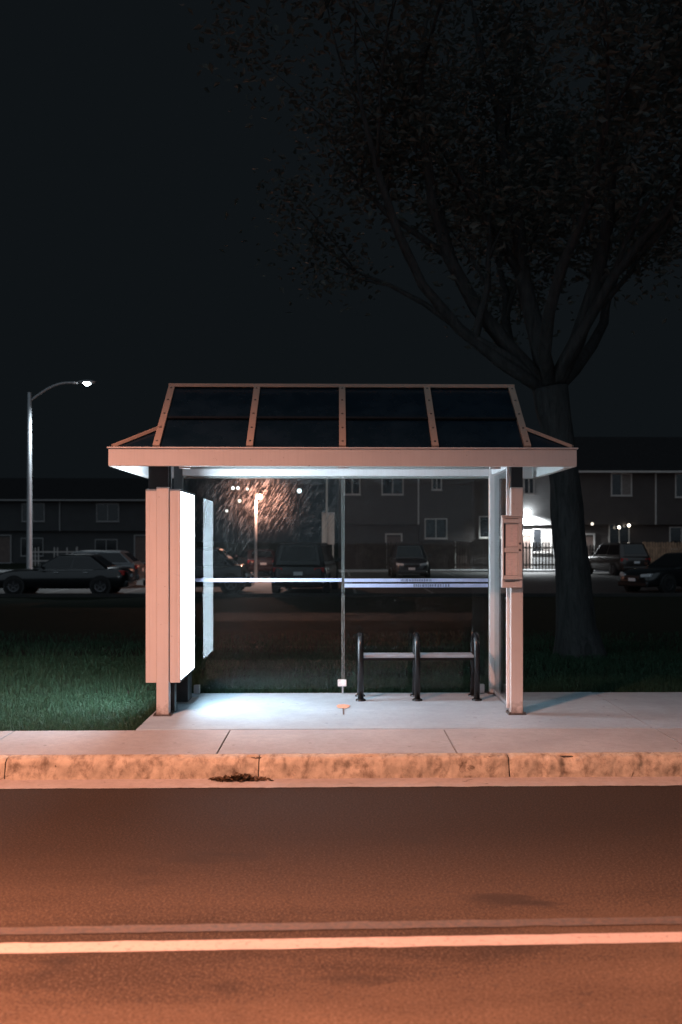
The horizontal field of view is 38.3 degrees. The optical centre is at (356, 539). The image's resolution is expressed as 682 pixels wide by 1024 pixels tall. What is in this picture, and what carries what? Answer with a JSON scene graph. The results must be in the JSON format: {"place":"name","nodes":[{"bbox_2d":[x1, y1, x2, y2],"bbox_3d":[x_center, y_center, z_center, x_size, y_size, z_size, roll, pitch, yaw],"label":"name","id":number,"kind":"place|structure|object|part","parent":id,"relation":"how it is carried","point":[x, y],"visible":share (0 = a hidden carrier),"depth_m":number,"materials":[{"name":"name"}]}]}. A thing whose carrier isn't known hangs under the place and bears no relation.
{"place":"outdoors","nodes":[
{"label":"outdoors","id":0,"kind":"place"},
{"bbox_2d":[238,582,287,592],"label":"driveway","id":1,"kind":"structure","parent":0,"point":[261,587],"depth_m":37.35,"materials":[{"name":"concrete"}]},
{"bbox_2d":[254,492,262,577],"bbox_3d":[-4.479,-0.141,44.919,0.420,4.090,0.312,0,0,-1],"label":"lot lamp","id":2,"kind":"object","parent":1,"relation":"on","point":[259,496],"visible":0.97,"depth_m":44.86,"materials":[{"name":"black metal"}]},
{"bbox_2d":[0,786,681,1023],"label":"road","id":3,"kind":"structure","parent":0,"point":[135,856],"depth_m":4.84,"materials":[{"name":"grey asphalt"}]},
{"bbox_2d":[0,932,681,952],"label":"road marking","id":4,"kind":"object","parent":3,"relation":"on","point":[230,944],"visible":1,"depth_m":4.29,"materials":[{"name":"paint"}]},
{"bbox_2d":[0,776,681,788],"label":"gutter","id":5,"kind":"object","parent":3,"relation":"on","point":[366,782],"visible":1,"depth_m":7.09,"materials":[{"name":"concrete"}]},
{"bbox_2d":[0,755,8,779],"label":"kerb","id":6,"kind":"structure","parent":5,"relation":"on","point":[3,758],"depth_m":7.18,"materials":[{"name":"concrete"}]},
{"bbox_2d":[5,754,258,779],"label":"kerb","id":7,"kind":"structure","parent":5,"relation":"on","point":[106,766],"depth_m":7.19,"materials":[{"name":"concrete"}]},
{"bbox_2d":[208,772,273,781],"bbox_3d":[-0.841,1.733,7.144,0.492,0.070,0.135,0,0,-1],"label":"leaf pile","id":8,"kind":"object","parent":5,"relation":"on","point":[240,777],"visible":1,"depth_m":7.14,"materials":[{"name":"brown plant"}]},
{"bbox_2d":[259,753,508,778],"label":"kerb","id":9,"kind":"structure","parent":5,"relation":"on","point":[386,765],"depth_m":7.23,"materials":[{"name":"concrete"}]},
{"bbox_2d":[507,752,681,777],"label":"kerb","id":10,"kind":"structure","parent":5,"relation":"on","point":[618,764],"depth_m":7.26,"materials":[{"name":"concrete"}]},
{"bbox_2d":[0,916,681,934],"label":"road marking","id":11,"kind":"object","parent":3,"relation":"on","point":[337,925],"visible":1,"depth_m":4.48,"materials":[{"name":"paint"}]},
{"bbox_2d":[0,542,681,788],"bbox_3d":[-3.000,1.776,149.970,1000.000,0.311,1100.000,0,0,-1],"label":"ground","id":12,"kind":"structure","parent":0,"point":[309,616],"depth_m":21.68,"materials":[{"name":"soil"}]},
{"bbox_2d":[0,478,76,562],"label":"townhouse","id":13,"kind":"structure","parent":12,"relation":"on","point":[48,494],"depth_m":79.80,"materials":[{"name":"grey"}]},
{"bbox_2d":[0,535,11,561],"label":"door","id":14,"kind":"structure","parent":13,"relation":"in","point":[5,542],"depth_m":79.75,"materials":[{"name":"paint"}]},
{"bbox_2d":[20,538,43,556],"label":"window","id":15,"kind":"structure","parent":13,"relation":"in","point":[36,542],"depth_m":79.81,"materials":[{"name":"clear glass"}]},
{"bbox_2d":[22,503,44,521],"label":"window","id":16,"kind":"structure","parent":13,"relation":"in","point":[38,509],"depth_m":79.46,"materials":[{"name":"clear glass"}]},
{"bbox_2d":[32,547,77,565],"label":"picket fence","id":17,"kind":"object","parent":12,"relation":"on","point":[54,552],"visible":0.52,"depth_m":71.57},
{"bbox_2d":[59,478,172,562],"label":"townhouse","id":18,"kind":"structure","parent":12,"relation":"on","point":[103,513],"depth_m":79.90,"materials":[{"name":"grey"}]},
{"bbox_2d":[95,539,117,549],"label":"window","id":19,"kind":"structure","parent":18,"relation":"in","point":[100,544],"depth_m":79.92,"materials":[{"name":"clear glass"}]},
{"bbox_2d":[96,503,118,521],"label":"window","id":20,"kind":"structure","parent":18,"relation":"in","point":[105,512],"depth_m":79.57,"materials":[{"name":"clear glass"}]},
{"bbox_2d":[134,535,145,561],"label":"door","id":21,"kind":"structure","parent":18,"relation":"in","point":[139,542],"depth_m":79.96,"materials":[{"name":"paint"}]},
{"bbox_2d":[232,487,238,554],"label":"street lamp","id":22,"kind":"object","parent":12,"relation":"on","point":[235,516],"visible":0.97,"depth_m":107.73,"materials":[{"name":"black metal"}]},
{"bbox_2d":[238,499,240,556],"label":"street lamp","id":23,"kind":"object","parent":12,"relation":"on","point":[239,500],"visible":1,"depth_m":107.74,"materials":[{"name":"black metal"}]},
{"bbox_2d":[246,488,247,548],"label":"street lamp","id":24,"kind":"object","parent":12,"relation":"on","point":[247,517],"visible":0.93,"depth_m":107.76,"materials":[{"name":"black metal"}]},
{"bbox_2d":[4,731,572,778],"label":"pavement base","id":25,"kind":"object","parent":12,"relation":"on","point":[259,757],"visible":0.11,"depth_m":7.32,"materials":[{"name":"brown concrete"}]},
{"bbox_2d":[297,489,300,541],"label":"street lamp","id":26,"kind":"object","parent":12,"relation":"on","point":[299,490],"visible":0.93,"depth_m":107.88,"materials":[{"name":"black metal"}]},
{"bbox_2d":[0,569,608,571],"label":"footpath","id":27,"kind":"structure","parent":12,"relation":"on","point":[524,570],"depth_m":57.65,"materials":[{"name":"concrete"}]},
{"bbox_2d":[322,479,334,557],"bbox_3d":[-1.744,-1.396,59.921,0.810,6.600,0.232,0,0,-1],"label":"board pole","id":28,"kind":"object","parent":12,"relation":"on","point":[328,528],"visible":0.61,"depth_m":59.94,"materials":[{"name":"grey metal"}]},
{"bbox_2d":[0,628,681,730],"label":"grass","id":29,"kind":"structure","parent":12,"relation":"on","point":[41,665],"depth_m":11.82,"materials":[{"name":"green plant"}]},
{"bbox_2d":[0,593,681,596],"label":"parking kerb","id":30,"kind":"structure","parent":12,"relation":"on","point":[359,595],"depth_m":32.83,"materials":[{"name":"concrete"}]},
{"bbox_2d":[0,572,681,593],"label":"parking lot","id":31,"kind":"structure","parent":12,"relation":"on","point":[542,582],"depth_m":38.99,"materials":[{"name":"grey asphalt"}]},
{"bbox_2d":[26,380,95,568],"bbox_3d":[-15.031,-3.088,49.709,3.642,9.984,0.570,0,0,-1],"label":"street lamp","id":32,"kind":"object","parent":31,"relation":"on","point":[29,564],"visible":0.81,"depth_m":49.59,"materials":[{"name":"white metal"}]},
{"bbox_2d":[0,554,136,593],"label":"parked car","id":33,"kind":"object","parent":31,"relation":"on","point":[96,574],"visible":0.97,"depth_m":33.56,"materials":[{"name":"black paint"}]},
{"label":"side window","id":34,"kind":"part","parent":33,"relation":"part of","materials":[{"name":"black glass"}]},
{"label":"side window","id":35,"kind":"part","parent":33,"relation":"part of","materials":[{"name":"black glass"}]},
{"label":"rear window","id":36,"kind":"part","parent":33,"relation":"part of","materials":[{"name":"black glass"}]},
{"bbox_2d":[71,550,144,580],"bbox_3d":[-11.062,1.204,40.387,4.545,1.520,2.186,0,0,-1],"label":"parked car","id":37,"kind":"object","parent":31,"relation":"on","point":[121,558],"visible":0.2,"depth_m":39.71,"materials":[{"name":"silver metal"}]},
{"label":"side window","id":38,"kind":"part","parent":37,"relation":"part of","materials":[{"name":"black glass"}]},
{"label":"rear window","id":39,"kind":"part","parent":37,"relation":"part of","materials":[{"name":"black glass"}]},
{"bbox_2d":[143,547,254,592],"bbox_3d":[-5.659,1.124,35.494,3.845,1.680,2.186,0,0,-1],"label":"parked car","id":40,"kind":"object","parent":31,"relation":"on","point":[212,562],"visible":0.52,"depth_m":34.68,"materials":[{"name":"grey paint"}]},
{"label":"side window","id":41,"kind":"part","parent":40,"relation":"part of","materials":[{"name":"black glass"}]},
{"bbox_2d":[234,549,274,573],"bbox_3d":[-5.410,1.234,52.905,2.166,1.460,4.345,0,0,-15],"label":"parked car","id":42,"kind":"object","parent":31,"relation":"on","point":[265,558],"visible":0.52,"depth_m":51.03,"materials":[{"name":"red paint"}]},
{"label":"rear window","id":43,"kind":"part","parent":42,"relation":"part of","materials":[{"name":"black glass"}]},
{"bbox_2d":[271,542,341,592],"bbox_3d":[-1.861,1.034,36.572,2.406,1.860,4.745,0,0,5],"label":"parked car","id":44,"kind":"object","parent":31,"relation":"on","point":[303,560],"visible":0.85,"depth_m":34.34,"materials":[{"name":"black paint"}]},
{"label":"rear window","id":45,"kind":"part","parent":44,"relation":"part of","materials":[{"name":"black glass"}]},
{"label":"side window","id":46,"kind":"part","parent":44,"relation":"part of","materials":[{"name":"black glass"}]},
{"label":"side window","id":47,"kind":"part","parent":44,"relation":"part of","materials":[{"name":"black glass"}]},
{"bbox_2d":[42,572,656,593],"bbox_3d":[-0.247,1.900,44.854,88.100,0.001,23.300,0,0,-1],"label":"bay marking","id":48,"kind":"object","parent":31,"relation":"on","point":[354,589],"visible":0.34,"depth_m":36.61,"materials":[{"name":"paint"}]},
{"bbox_2d":[387,544,431,577],"bbox_3d":[2.645,1.104,50.261,2.266,1.720,4.645,0,0,-1],"label":"parked car","id":49,"kind":"object","parent":31,"relation":"on","point":[407,559],"visible":1,"depth_m":48.70,"materials":[{"name":"grey paint"}]},
{"bbox_2d":[589,543,650,575],"bbox_3d":[14.036,1.064,53.294,2.266,1.800,4.645,0,0,-14],"label":"parked car","id":50,"kind":"object","parent":31,"relation":"on","point":[615,559],"visible":0.74,"depth_m":51.45,"materials":[{"name":"grey paint"}]},
{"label":"side window","id":51,"kind":"part","parent":50,"relation":"part of","materials":[{"name":"black glass"}]},
{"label":"side window","id":52,"kind":"part","parent":50,"relation":"part of","materials":[{"name":"black glass"}]},
{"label":"rear window","id":53,"kind":"part","parent":50,"relation":"part of","materials":[{"name":"black glass"}]},
{"bbox_2d":[618,552,681,592],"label":"parked car","id":54,"kind":"object","parent":31,"relation":"on","point":[663,573],"visible":0.99,"depth_m":35.02,"materials":[{"name":"black paint"}]},
{"bbox_2d":[338,479,418,569],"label":"townhouse","id":55,"kind":"structure","parent":12,"relation":"on","point":[379,510],"depth_m":62.06,"materials":[{"name":"grey"}]},
{"bbox_2d":[344,479,359,494],"bbox_3d":[-0.290,-3.546,61.976,1.040,1.440,0.058,0,0,-1],"label":"window","id":56,"kind":"structure","parent":55,"relation":"in","point":[351,486],"depth_m":61.97,"materials":[{"name":"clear glass"}]},
{"bbox_2d":[382,479,403,495],"bbox_3d":[2.260,-3.526,62.007,1.450,1.480,0.098,0,0,-1],"label":"window","id":57,"kind":"structure","parent":55,"relation":"in","point":[390,487],"depth_m":62.02,"materials":[{"name":"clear glass"}]},
{"bbox_2d":[385,533,401,568],"bbox_3d":[2.353,0.729,62.364,1.100,2.250,0.088,0,0,-1],"label":"door","id":58,"kind":"structure","parent":55,"relation":"in","point":[388,539],"depth_m":62.35,"materials":[{"name":"paint"}]},
{"bbox_2d":[356,541,487,569],"bbox_3d":[4.139,1.033,60.569,8.400,1.843,0.172,0,0,-1],"label":"board fence","id":59,"kind":"object","parent":12,"relation":"on","point":[429,548],"visible":0.72,"depth_m":60.50,"materials":[{"name":"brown wood"}]},
{"bbox_2d":[178,0,681,659],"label":"broadleaf tree","id":60,"kind":"object","parent":12,"relation":"on","point":[522,178],"visible":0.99,"depth_m":13.65,"materials":[{"name":"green plant"}]},
{"bbox_2d":[419,479,505,569],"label":"townhouse","id":61,"kind":"structure","parent":12,"relation":"on","point":[453,510],"depth_m":62.14,"materials":[{"name":"grey"}]},
{"bbox_2d":[425,518,446,538],"bbox_3d":[5.009,-0.696,62.082,1.440,1.290,0.058,0,0,-1],"label":"window","id":62,"kind":"structure","parent":61,"relation":"in","point":[435,528],"depth_m":62.08,"materials":[{"name":"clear glass"}]},
{"bbox_2d":[431,479,441,490],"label":"window","id":63,"kind":"structure","parent":61,"relation":"in","point":[436,483],"depth_m":62.08,"materials":[{"name":"black glass"}]},
{"bbox_2d":[454,541,471,568],"bbox_3d":[6.752,0.729,62.452,1.100,2.250,0.088,0,0,-1],"label":"door","id":64,"kind":"structure","parent":61,"relation":"in","point":[454,541],"depth_m":62.44,"materials":[{"name":"paint"}]},
{"bbox_2d":[478,516,500,538],"bbox_3d":[8.459,-0.776,62.131,1.500,1.430,0.098,0,0,-1],"label":"window","id":65,"kind":"structure","parent":61,"relation":"in","point":[483,520],"depth_m":62.14,"materials":[{"name":"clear glass"}]},
{"bbox_2d":[523,475,554,568],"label":"townhouse","id":66,"kind":"structure","parent":12,"relation":"on","point":[537,520],"depth_m":62.25,"materials":[{"name":"white paint"}]},
{"bbox_2d":[523,533,532,568],"bbox_3d":[10.652,0.729,62.529,1.100,2.250,0.088,0,0,-1],"label":"door","id":67,"kind":"structure","parent":66,"relation":"in","point":[527,539],"depth_m":62.53,"materials":[{"name":"paint"}]},
{"bbox_2d":[523,479,534,494],"bbox_3d":[10.909,-3.426,62.180,0.750,1.180,0.098,0,0,-1],"label":"window","id":68,"kind":"structure","parent":66,"relation":"in","point":[528,484],"depth_m":62.20,"materials":[{"name":"black glass"}]},
{"bbox_2d":[532,528,551,552],"bbox_3d":[11.801,0.054,62.568,1.240,1.540,0.058,0,0,-1],"label":"window","id":69,"kind":"structure","parent":66,"relation":"in","point":[544,535],"depth_m":62.56,"materials":[{"name":"glass"}]},
{"bbox_2d":[523,542,554,568],"bbox_3d":[11.692,1.038,60.520,3.500,1.831,0.172,0,0,-1],"label":"board fence","id":70,"kind":"object","parent":12,"relation":"on","point":[539,564],"visible":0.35,"depth_m":60.43,"materials":[{"name":"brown wood"}]},
{"bbox_2d":[587,544,598,556],"bbox_3d":[14.467,1.111,60.675,2.056,1.687,0.172,0,0,-1],"label":"board fence","id":71,"kind":"object","parent":12,"relation":"on","point":[593,549],"visible":0.21,"depth_m":60.59,"materials":[{"name":"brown wood"}]},
{"bbox_2d":[574,437,659,561],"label":"townhouse","id":72,"kind":"structure","parent":12,"relation":"on","point":[618,478],"depth_m":62.38,"materials":[{"name":"grey"}]},
{"bbox_2d":[585,533,594,555],"bbox_3d":[14.651,0.729,62.609,1.100,2.250,0.088,0,0,-1],"label":"door","id":73,"kind":"structure","parent":72,"relation":"in","point":[589,539],"depth_m":62.61,"materials":[{"name":"paint"}]},
{"bbox_2d":[609,525,629,542],"bbox_3d":[16.750,-0.396,62.667,1.340,1.640,0.058,0,0,-1],"label":"window","id":74,"kind":"structure","parent":72,"relation":"in","point":[622,535],"depth_m":62.67,"materials":[{"name":"black glass"}]},
{"bbox_2d":[611,473,631,496],"bbox_3d":[16.807,-3.476,62.298,1.400,1.480,0.098,0,0,-1],"label":"window","id":75,"kind":"structure","parent":72,"relation":"in","point":[621,483],"depth_m":62.32,"materials":[{"name":"black glass"}]},
{"bbox_2d":[635,437,681,556],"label":"townhouse","id":76,"kind":"structure","parent":12,"relation":"on","point":[664,454],"depth_m":62.72,"materials":[{"name":"brown"}]},
{"bbox_2d":[669,527,681,549],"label":"window","id":77,"kind":"structure","parent":76,"relation":"in","point":[675,533],"depth_m":62.73,"materials":[{"name":"black glass"}]},
{"bbox_2d":[675,473,681,497],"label":"window","id":78,"kind":"structure","parent":76,"relation":"in","point":[678,476],"depth_m":62.40,"materials":[{"name":"black glass"}]},
{"bbox_2d":[643,542,681,562],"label":"board fence","id":79,"kind":"object","parent":12,"relation":"on","point":[656,547],"visible":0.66,"depth_m":60.38,"materials":[{"name":"brown wood"}]},
{"bbox_2d":[0,728,681,756],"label":"sidewalk","id":80,"kind":"structure","parent":0,"point":[260,742],"depth_m":7.79,"materials":[{"name":"concrete"}]},
{"bbox_2d":[0,0,681,541],"label":"sky","id":81,"kind":"structure","parent":0,"point":[120,174],"materials":[{"name":"black"}]},
{"bbox_2d":[136,692,681,730],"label":"pavement","id":82,"kind":"structure","parent":0,"point":[373,711],"depth_m":9.08,"materials":[{"name":"concrete"}]},
{"bbox_2d":[146,466,198,711],"bbox_3d":[-1.760,0.451,9.424,0.342,2.294,0.985,0,0,-1],"label":"advert light box","id":83,"kind":"object","parent":82,"relation":"on","point":[182,585],"visible":0.81,"depth_m":8.94,"materials":[{"name":"beige paint"}]},
{"bbox_2d":[107,383,577,715],"bbox_3d":[-0.134,0.041,9.609,4.187,3.118,1.804,0,0,-1],"label":"bus shelter","id":84,"kind":"object","parent":82,"relation":"on","point":[327,431],"visible":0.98,"depth_m":9.05,"materials":[{"name":"beige paint"}]},
{"bbox_2d":[501,515,522,587],"bbox_3d":[1.414,0.110,8.938,0.197,0.659,0.069,0,0,-1],"label":"timetable case","id":85,"kind":"object","parent":84,"relation":"attached to","point":[511,551],"visible":1,"depth_m":8.92,"materials":[{"name":"beige paint"}]},
{"bbox_2d":[337,704,349,714],"bbox_3d":[-0.124,1.595,9.233,0.131,0.001,0.568,0,0,-1],"label":"survey mark","id":86,"kind":"object","parent":82,"relation":"on","point":[343,706],"visible":1,"depth_m":9.38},
{"bbox_2d":[355,632,481,701],"bbox_3d":[0.615,1.265,9.894,1.261,0.670,0.384,0,0,-1],"label":"bench","id":87,"kind":"object","parent":82,"relation":"on","point":[415,656],"visible":1,"depth_m":9.77,"materials":[{"name":"black paint"}]}
]}

